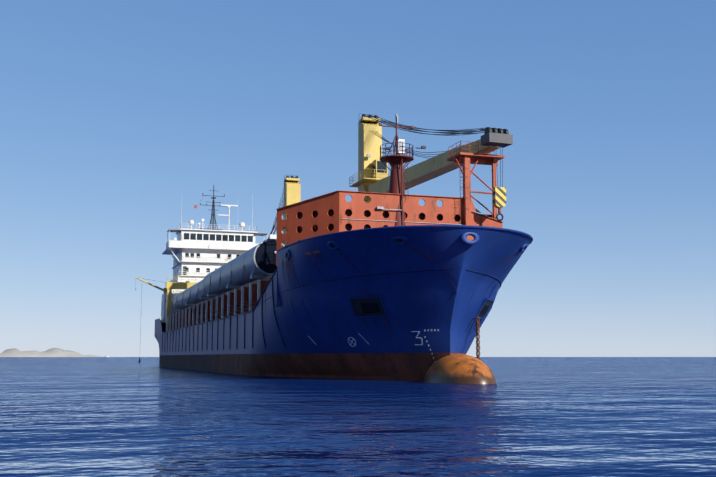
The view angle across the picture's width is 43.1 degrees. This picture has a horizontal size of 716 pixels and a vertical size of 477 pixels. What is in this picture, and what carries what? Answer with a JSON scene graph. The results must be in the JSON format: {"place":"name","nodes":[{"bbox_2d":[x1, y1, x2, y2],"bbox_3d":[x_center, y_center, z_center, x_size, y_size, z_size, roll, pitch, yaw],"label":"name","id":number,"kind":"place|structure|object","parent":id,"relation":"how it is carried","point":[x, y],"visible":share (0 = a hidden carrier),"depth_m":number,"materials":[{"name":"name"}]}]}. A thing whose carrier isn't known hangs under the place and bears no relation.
{"place":"outdoors","nodes":[
{"label":"outdoors","id":0,"kind":"place"},
{"bbox_2d":[0,348,108,356],"bbox_3d":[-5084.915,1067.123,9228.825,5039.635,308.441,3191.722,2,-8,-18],"label":"distant island","id":1,"kind":"structure","parent":0,"point":[51,352],"depth_m":9171.42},
{"bbox_2d":[0,357,715,476],"bbox_3d":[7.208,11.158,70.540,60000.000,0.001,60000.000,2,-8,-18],"label":"sea","id":2,"kind":"structure","parent":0,"point":[522,417],"depth_m":27.34,"materials":[{"name":"liquid"}]},
{"bbox_2d":[154,225,532,383],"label":"ship hull","id":3,"kind":"object","parent":2,"relation":"on","point":[418,301],"visible":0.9,"depth_m":74.30,"materials":[{"name":"paint"}]},
{"bbox_2d":[135,276,202,362],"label":"crane","id":4,"kind":"object","parent":3,"relation":"on","point":[170,286],"visible":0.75,"depth_m":171.79,"materials":[{"name":"yellow paint"}]},
{"bbox_2d":[161,185,267,323],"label":"superstructure","id":5,"kind":"object","parent":3,"relation":"on","point":[200,252],"visible":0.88,"depth_m":180.01,"materials":[{"name":"white paint"}]},
{"bbox_2d":[167,274,272,330],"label":"bulwark","id":6,"kind":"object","parent":3,"relation":"on","point":[242,299],"depth_m":112.67,"materials":[{"name":"red paint"}]},
{"bbox_2d":[172,234,284,310],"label":"tower section","id":7,"kind":"object","parent":6,"relation":"on","point":[256,262],"visible":0.88,"depth_m":107.28,"materials":[{"name":"grey paint"}]},
{"bbox_2d":[268,175,300,244],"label":"crane","id":8,"kind":"object","parent":3,"relation":"on","point":[292,190],"visible":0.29,"depth_m":152.18,"materials":[{"name":"yellow paint"}]},
{"bbox_2d":[161,268,501,351],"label":"hull fender bars","id":9,"kind":"object","parent":3,"relation":"attached to","point":[261,298],"visible":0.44,"depth_m":96.34,"materials":[{"name":"blue metal"}]},
{"bbox_2d":[166,232,527,361],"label":"hull fittings","id":10,"kind":"object","parent":3,"relation":"attached to","point":[367,306],"visible":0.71,"depth_m":74.16,"materials":[{"name":"blue metal"}]},
{"bbox_2d":[276,190,502,265],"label":"breakwater","id":11,"kind":"object","parent":3,"relation":"on","point":[332,212],"visible":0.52,"depth_m":82.62,"materials":[{"name":"red paint"}]},
{"bbox_2d":[376,114,425,225],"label":"foremast","id":12,"kind":"object","parent":3,"relation":"on","point":[396,162],"visible":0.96,"depth_m":83.35,"materials":[{"name":"red metal"}]},
{"bbox_2d":[349,114,512,220],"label":"crane","id":13,"kind":"object","parent":3,"relation":"on","point":[373,174],"visible":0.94,"depth_m":100.38,"materials":[{"name":"yellow paint"}]},
{"bbox_2d":[447,141,504,224],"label":"boom rest","id":14,"kind":"object","parent":3,"relation":"on","point":[466,159],"visible":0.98,"depth_m":85.04,"materials":[{"name":"red paint"}]},
{"bbox_2d":[0,0,715,356],"label":"sky","id":15,"kind":"structure","parent":0,"point":[117,117],"materials":[{"name":"blue"}]}
]}

